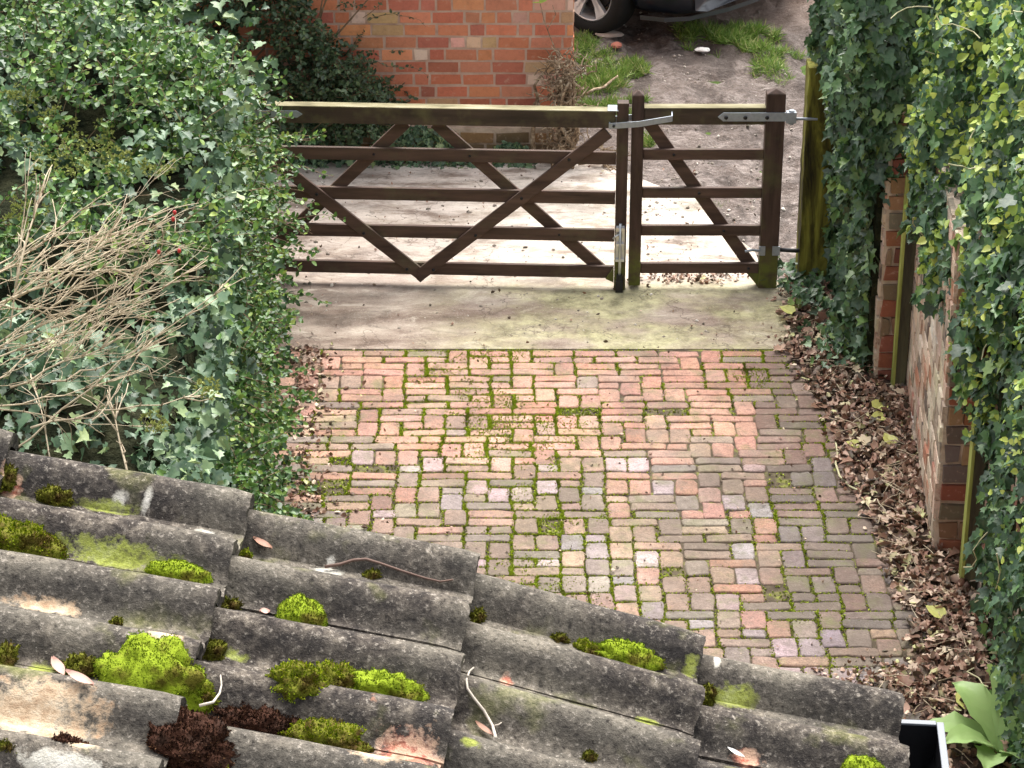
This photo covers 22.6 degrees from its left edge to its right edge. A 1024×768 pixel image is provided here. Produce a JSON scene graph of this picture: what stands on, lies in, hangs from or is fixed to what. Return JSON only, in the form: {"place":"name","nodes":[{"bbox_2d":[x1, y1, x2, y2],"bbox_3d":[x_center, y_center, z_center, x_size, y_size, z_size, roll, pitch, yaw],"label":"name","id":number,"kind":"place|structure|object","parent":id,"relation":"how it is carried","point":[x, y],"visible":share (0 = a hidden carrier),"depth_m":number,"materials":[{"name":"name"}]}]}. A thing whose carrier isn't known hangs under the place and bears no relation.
{"place":"outdoors","nodes":[
{"label":"outdoors","id":0,"kind":"place"},
{"bbox_2d":[227,0,817,370],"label":"ground","id":1,"kind":"structure","parent":0,"point":[729,65],"depth_m":17.56,"materials":[{"name":"grey concrete"}]},
{"bbox_2d":[0,152,245,469],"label":"bare shrub","id":2,"kind":"object","parent":1,"relation":"on","point":[18,294],"visible":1,"depth_m":9.35,"materials":[{"name":"brown plant"}]},
{"bbox_2d":[0,0,291,508],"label":"ivy hedge","id":3,"kind":"object","parent":1,"relation":"on","point":[179,440],"visible":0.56,"depth_m":10.68,"materials":[{"name":"green plant"}]},
{"bbox_2d":[0,0,345,520],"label":"privet shrub","id":4,"kind":"object","parent":1,"relation":"on","point":[147,64],"visible":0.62,"depth_m":11.57,"materials":[{"name":"green plant"}]},
{"bbox_2d":[182,0,573,149],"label":"brick building","id":5,"kind":"structure","parent":1,"relation":"on","point":[481,52],"depth_m":16.13,"materials":[{"name":"brick"}]},
{"bbox_2d":[246,122,536,169],"bbox_3d":[-1.085,-1.516,16.201,2.517,0.384,0.240,0,26,0],"label":"ground ivy","id":6,"kind":"object","parent":1,"relation":"on","point":[426,139],"visible":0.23,"depth_m":16.22,"materials":[{"name":"green plant"}]},
{"bbox_2d":[0,429,948,767],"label":"outbuilding","id":7,"kind":"structure","parent":1,"relation":"on","point":[542,697],"depth_m":3.58,"materials":[{"name":"concrete"}]},
{"bbox_2d":[0,737,16,752],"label":"moss clump","id":8,"kind":"object","parent":7,"relation":"on","point":[6,744],"visible":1,"depth_m":3.09,"materials":[{"name":"green plant"}]},
{"bbox_2d":[0,462,17,492],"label":"moss clump","id":9,"kind":"object","parent":7,"relation":"on","point":[9,479],"visible":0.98,"depth_m":3.69,"materials":[{"name":"green plant"}]},
{"bbox_2d":[0,638,20,665],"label":"moss clump","id":10,"kind":"object","parent":7,"relation":"on","point":[8,654],"visible":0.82,"depth_m":3.31,"materials":[{"name":"green plant"}]},
{"bbox_2d":[0,512,73,559],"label":"moss clump","id":11,"kind":"object","parent":7,"relation":"on","point":[28,537],"visible":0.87,"depth_m":3.55,"materials":[{"name":"green plant"}]},
{"bbox_2d":[35,483,73,507],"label":"moss clump","id":12,"kind":"object","parent":7,"relation":"on","point":[54,495],"visible":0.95,"depth_m":3.69,"materials":[{"name":"green plant"}]},
{"bbox_2d":[51,656,64,674],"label":"dead leaf","id":13,"kind":"object","parent":7,"relation":"on","point":[58,665],"visible":0.91,"depth_m":3.31,"materials":[{"name":"white plant"}]},
{"bbox_2d":[50,731,88,745],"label":"dead moss clump","id":14,"kind":"object","parent":7,"relation":"on","point":[65,737],"visible":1,"depth_m":3.12,"materials":[{"name":"brown plant"}]},
{"bbox_2d":[53,651,95,676],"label":"moss clump","id":15,"kind":"object","parent":7,"relation":"on","point":[82,662],"visible":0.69,"depth_m":3.32,"materials":[{"name":"green plant"}]},
{"bbox_2d":[65,669,93,685],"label":"dead leaf","id":16,"kind":"object","parent":7,"relation":"on","point":[79,676],"visible":1,"depth_m":3.22,"materials":[{"name":"white plant"}]},
{"bbox_2d":[108,615,126,625],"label":"moss clump","id":17,"kind":"object","parent":7,"relation":"on","point":[116,620],"visible":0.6,"depth_m":3.44,"materials":[{"name":"green plant"}]},
{"bbox_2d":[91,630,214,712],"bbox_3d":[-0.466,0.374,3.324,0.165,0.107,0.131,0,26,0],"label":"moss clump","id":18,"kind":"object","parent":7,"relation":"on","point":[146,660],"visible":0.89,"depth_m":3.30,"materials":[{"name":"green plant"}]},
{"bbox_2d":[144,558,214,583],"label":"moss clump","id":19,"kind":"object","parent":7,"relation":"on","point":[183,569],"visible":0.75,"depth_m":3.56,"materials":[{"name":"green plant"}]},
{"bbox_2d":[143,705,240,767],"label":"dead moss clump","id":20,"kind":"object","parent":7,"relation":"on","point":[190,739],"visible":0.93,"depth_m":3.20,"materials":[{"name":"brown plant"}]},
{"bbox_2d":[200,688,218,713],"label":"moss clump","id":21,"kind":"object","parent":7,"relation":"on","point":[209,695],"visible":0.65,"depth_m":3.33,"materials":[{"name":"green plant"}]},
{"bbox_2d":[199,675,221,706],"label":"twig","id":22,"kind":"object","parent":7,"relation":"on","point":[210,702],"visible":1,"depth_m":3.24,"materials":[{"name":"white wood"}]},
{"bbox_2d":[202,638,228,660],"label":"moss clump","id":23,"kind":"object","parent":7,"relation":"on","point":[215,649],"visible":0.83,"depth_m":3.45,"materials":[{"name":"green plant"}]},
{"bbox_2d":[215,595,244,609],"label":"moss clump","id":24,"kind":"object","parent":7,"relation":"on","point":[233,604],"visible":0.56,"depth_m":3.57,"materials":[{"name":"green plant"}]},
{"bbox_2d":[238,547,252,558],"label":"moss clump","id":25,"kind":"object","parent":7,"relation":"on","point":[245,552],"visible":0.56,"depth_m":3.69,"materials":[{"name":"green plant"}]},
{"bbox_2d":[211,701,300,735],"bbox_3d":[-0.324,0.448,3.337,0.139,0.065,0.083,0,26,0],"label":"dead moss clump","id":26,"kind":"object","parent":7,"relation":"on","point":[265,719],"visible":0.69,"depth_m":3.32,"materials":[{"name":"brown plant"}]},
{"bbox_2d":[253,536,271,548],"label":"dead leaf","id":27,"kind":"object","parent":7,"relation":"on","point":[260,541],"visible":1,"depth_m":3.71,"materials":[{"name":"plant"}]},
{"bbox_2d":[259,608,269,612],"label":"dead leaf","id":28,"kind":"object","parent":7,"relation":"on","point":[264,610],"visible":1,"depth_m":3.49,"materials":[{"name":"white plant"}]},
{"bbox_2d":[265,659,329,702],"bbox_3d":[-0.284,0.391,3.366,0.091,0.062,0.076,0,26,0],"label":"moss clump","id":29,"kind":"object","parent":7,"relation":"on","point":[301,679],"visible":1,"depth_m":3.35,"materials":[{"name":"green plant"}]},
{"bbox_2d":[275,593,327,626],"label":"moss clump","id":30,"kind":"object","parent":7,"relation":"on","point":[300,607],"visible":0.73,"depth_m":3.56,"materials":[{"name":"green plant"}]},
{"bbox_2d":[278,715,374,753],"bbox_3d":[-0.241,0.466,3.321,0.135,0.082,0.092,0,26,0],"label":"moss clump","id":31,"kind":"object","parent":7,"relation":"on","point":[331,732],"visible":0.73,"depth_m":3.31,"materials":[{"name":"green plant"}]},
{"bbox_2d":[316,659,356,688],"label":"moss clump","id":32,"kind":"object","parent":7,"relation":"on","point":[340,675],"visible":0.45,"depth_m":3.44,"materials":[{"name":"green plant"}]},
{"bbox_2d":[360,567,382,579],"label":"moss clump","id":33,"kind":"object","parent":7,"relation":"on","point":[372,573],"visible":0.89,"depth_m":3.70,"materials":[{"name":"green plant"}]},
{"bbox_2d":[324,558,452,582],"bbox_3d":[-0.178,0.269,3.704,0.186,0.032,0.019,0,26,0],"label":"twig","id":34,"kind":"object","parent":7,"relation":"on","point":[364,559],"visible":1,"depth_m":3.70,"materials":[{"name":"brown wood"}]},
{"bbox_2d":[350,667,430,701],"bbox_3d":[-0.170,0.421,3.447,0.135,0.075,0.094,0,26,0],"label":"moss clump","id":35,"kind":"object","parent":7,"relation":"on","point":[385,682],"visible":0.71,"depth_m":3.43,"materials":[{"name":"green plant"}]},
{"bbox_2d":[469,605,487,623],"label":"moss clump","id":36,"kind":"object","parent":7,"relation":"on","point":[478,616],"visible":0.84,"depth_m":3.71,"materials":[{"name":"green plant"}]},
{"bbox_2d":[465,667,501,738],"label":"twig","id":37,"kind":"object","parent":7,"relation":"on","point":[492,725],"visible":1,"depth_m":3.48,"materials":[{"name":"grey wood"}]},
{"bbox_2d":[475,721,492,735],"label":"dead leaf","id":38,"kind":"object","parent":7,"relation":"on","point":[483,727],"visible":0.91,"depth_m":3.47,"materials":[{"name":"plant"}]},
{"bbox_2d":[550,631,571,643],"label":"moss clump","id":39,"kind":"object","parent":7,"relation":"on","point":[559,637],"visible":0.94,"depth_m":3.72,"materials":[{"name":"green plant"}]},
{"bbox_2d":[572,637,605,656],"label":"moss clump","id":40,"kind":"object","parent":7,"relation":"on","point":[582,644],"visible":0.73,"depth_m":3.72,"materials":[{"name":"green plant"}]},
{"bbox_2d":[580,748,599,762],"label":"moss clump","id":41,"kind":"object","parent":7,"relation":"on","point":[590,755],"visible":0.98,"depth_m":3.48,"materials":[{"name":"green plant"}]},
{"bbox_2d":[594,636,667,670],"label":"moss clump","id":42,"kind":"object","parent":7,"relation":"on","point":[634,653],"visible":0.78,"depth_m":3.71,"materials":[{"name":"green plant"}]},
{"bbox_2d":[703,681,718,706],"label":"moss clump","id":43,"kind":"object","parent":7,"relation":"on","point":[711,693],"visible":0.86,"depth_m":3.73,"materials":[{"name":"green plant"}]},
{"bbox_2d":[727,747,744,756],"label":"dead leaf","id":44,"kind":"object","parent":7,"relation":"on","point":[735,751],"visible":1,"depth_m":3.62,"materials":[{"name":"plant"}]},
{"bbox_2d":[840,754,885,767],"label":"moss clump","id":45,"kind":"object","parent":7,"relation":"on","point":[859,761],"visible":1,"depth_m":3.62,"materials":[{"name":"green plant"}]},
{"bbox_2d":[256,160,783,289],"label":"concrete yard","id":46,"kind":"structure","parent":1,"relation":"on","point":[586,177],"depth_m":15.15,"materials":[{"name":"grey concrete"}]},
{"bbox_2d":[183,0,427,146],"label":"wall shrub","id":47,"kind":"object","parent":46,"relation":"on","point":[338,83],"visible":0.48,"depth_m":15.89,"materials":[{"name":"green plant"}]},
{"bbox_2d":[236,100,672,292],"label":"farm gate","id":48,"kind":"structure","parent":46,"relation":"on","point":[403,117],"depth_m":14.29,"materials":[{"name":"brown wood"}]},
{"bbox_2d":[526,0,630,170],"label":"bare shrub","id":49,"kind":"object","parent":46,"relation":"on","point":[564,87],"visible":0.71,"depth_m":16.02,"materials":[{"name":"brown plant"}]},
{"bbox_2d":[265,289,791,349],"bbox_3d":[-0.120,-0.355,14.148,3.560,0.020,0.798,0,26,0],"label":"concrete apron","id":50,"kind":"object","parent":1,"relation":"on","point":[378,318],"visible":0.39,"depth_m":14.13,"materials":[{"name":"grey concrete"}]},
{"bbox_2d":[279,2,796,344],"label":"pebbles","id":51,"kind":"object","parent":1,"relation":"on","point":[647,219],"visible":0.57,"depth_m":15.60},
{"bbox_2d":[595,30,623,37],"bbox_3d":[0.706,-2.536,18.556,0.211,0.044,0.134,0,26,0],"label":"stone","id":52,"kind":"object","parent":1,"relation":"on","point":[612,34],"visible":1,"depth_m":18.52,"materials":[{"name":"grey stone"}]},
{"bbox_2d":[611,42,621,48],"bbox_3d":[0.747,-2.417,18.266,0.086,0.043,0.091,-17,31,-30],"label":"brick fragment","id":53,"kind":"object","parent":1,"relation":"on","point":[618,45],"visible":1,"depth_m":18.24,"materials":[{"name":"brick"}]},
{"bbox_2d":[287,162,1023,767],"bbox_3d":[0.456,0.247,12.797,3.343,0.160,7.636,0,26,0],"label":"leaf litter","id":54,"kind":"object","parent":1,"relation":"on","point":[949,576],"visible":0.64,"depth_m":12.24,"materials":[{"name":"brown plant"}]},
{"bbox_2d":[846,439,859,447],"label":"fallen leaf","id":55,"kind":"object","parent":54,"relation":"on","point":[854,441],"visible":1,"depth_m":12.72,"materials":[{"name":"yellow plant"}]},
{"bbox_2d":[871,411,885,419],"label":"fallen leaf","id":56,"kind":"object","parent":54,"relation":"on","point":[876,413],"visible":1,"depth_m":12.93,"materials":[{"name":"yellow plant"}]},
{"bbox_2d":[871,399,888,410],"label":"fallen leaf","id":57,"kind":"object","parent":54,"relation":"on","point":[876,403],"visible":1,"depth_m":13.03,"materials":[{"name":"yellow plant"}]},
{"bbox_2d":[883,433,897,443],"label":"fallen leaf","id":58,"kind":"object","parent":54,"relation":"on","point":[887,437],"visible":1,"depth_m":12.68,"materials":[{"name":"yellow plant"}]},
{"bbox_2d":[926,605,945,617],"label":"fallen leaf","id":59,"kind":"object","parent":54,"relation":"on","point":[933,610],"visible":1,"depth_m":11.21,"materials":[{"name":"yellow plant"}]},
{"bbox_2d":[574,0,758,33],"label":"parked car","id":60,"kind":"object","parent":1,"relation":"on","point":[594,16],"visible":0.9,"depth_m":18.37,"materials":[{"name":"paint"}]},
{"bbox_2d":[574,14,807,207],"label":"grass","id":61,"kind":"structure","parent":1,"relation":"on","point":[737,33],"depth_m":18.12,"materials":[{"name":"green plant"}]},
{"bbox_2d":[585,75,617,94],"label":"fallen branch","id":62,"kind":"object","parent":61,"relation":"on","point":[602,87],"visible":1,"depth_m":17.39,"materials":[{"name":"beige wood"}]},
{"bbox_2d":[694,47,709,51],"bbox_3d":[1.354,-2.381,18.234,0.112,0.032,0.069,0,26,0],"label":"paper scrap","id":63,"kind":"object","parent":1,"relation":"on","point":[701,49],"visible":1,"depth_m":18.22,"materials":[{"name":"white paper"}]},
{"bbox_2d":[795,58,833,287],"bbox_3d":[1.700,-1.145,14.315,0.168,1.360,0.171,0,26,0],"label":"gate post","id":64,"kind":"object","parent":1,"relation":"on","point":[812,220],"visible":0.69,"depth_m":14.25,"materials":[{"name":"wood"}]},
{"bbox_2d":[628,87,817,287],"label":"wicket gate","id":65,"kind":"structure","parent":64,"relation":"attached to","point":[771,115],"depth_m":14.27,"materials":[{"name":"brown wood"}]},
{"bbox_2d":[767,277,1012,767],"bbox_3d":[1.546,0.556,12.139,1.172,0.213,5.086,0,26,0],"label":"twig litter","id":66,"kind":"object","parent":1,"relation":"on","point":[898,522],"visible":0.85,"depth_m":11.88,"materials":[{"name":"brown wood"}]},
{"bbox_2d":[873,112,1023,639],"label":"brick wall","id":67,"kind":"structure","parent":1,"relation":"on","point":[937,426],"depth_m":11.89,"materials":[{"name":"brown brick"}]},
{"bbox_2d":[760,0,1023,372],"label":"ivy","id":68,"kind":"object","parent":67,"relation":"attached to","point":[863,56],"visible":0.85,"depth_m":13.08,"materials":[{"name":"green plant"}]},
{"bbox_2d":[890,0,1023,767],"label":"ivy","id":69,"kind":"object","parent":67,"relation":"attached to","point":[968,127],"visible":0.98,"depth_m":10.89,"materials":[{"name":"green plant"}]},
{"bbox_2d":[241,349,927,688],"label":"driveway","id":70,"kind":"structure","parent":0,"point":[755,464],"depth_m":12.38,"materials":[{"name":"red brick"}]},
{"bbox_2d":[269,349,925,687],"bbox_3d":[0.269,0.733,11.897,3.310,0.028,4.186,0,26,0],"label":"joint moss","id":71,"kind":"object","parent":70,"relation":"on","point":[490,418],"visible":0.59,"depth_m":12.58,"materials":[{"name":"green plant"}]},
{"bbox_2d":[835,441,868,494],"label":"plant stalk","id":72,"kind":"object","parent":70,"relation":"on","point":[841,478],"visible":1,"depth_m":12.45,"materials":[{"name":"beige plant"}]},
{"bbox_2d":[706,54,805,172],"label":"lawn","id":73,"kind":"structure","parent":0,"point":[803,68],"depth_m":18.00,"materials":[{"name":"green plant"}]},
{"bbox_2d":[773,286,1022,767],"bbox_3d":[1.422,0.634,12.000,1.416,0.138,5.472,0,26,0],"label":"leaf litter","id":74,"kind":"object","parent":0,"point":[978,672],"visible":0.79,"depth_m":11.88,"materials":[{"name":"brown plant"}]},
{"bbox_2d":[779,305,795,313],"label":"fallen leaf","id":75,"kind":"object","parent":74,"relation":"on","point":[789,309],"visible":1,"depth_m":14.10,"materials":[{"name":"yellow plant"}]},
{"bbox_2d":[891,173,915,386],"bbox_3d":[2.004,-0.485,13.046,0.072,1.250,0.056,0,26,0],"label":"fence post","id":76,"kind":"object","parent":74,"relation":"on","point":[903,311],"visible":0.73,"depth_m":13.06,"materials":[{"name":"brown wood"}]},
{"bbox_2d":[955,692,966,708],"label":"fallen leaf","id":77,"kind":"object","parent":74,"relation":"on","point":[958,697],"visible":0.24,"depth_m":10.56,"materials":[{"name":"yellow plant"}]},
{"bbox_2d":[959,417,988,589],"bbox_3d":[2.044,0.543,11.312,0.078,0.930,0.066,0,26,0],"label":"fence post","id":78,"kind":"object","parent":74,"relation":"on","point":[975,472],"visible":0.42,"depth_m":11.28,"materials":[{"name":"brown wood"}]},
{"bbox_2d":[929,635,1023,767],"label":"broad leaf plant","id":79,"kind":"object","parent":74,"relation":"on","point":[980,702],"visible":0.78,"depth_m":10.31,"materials":[{"name":"green plant"}]}
]}

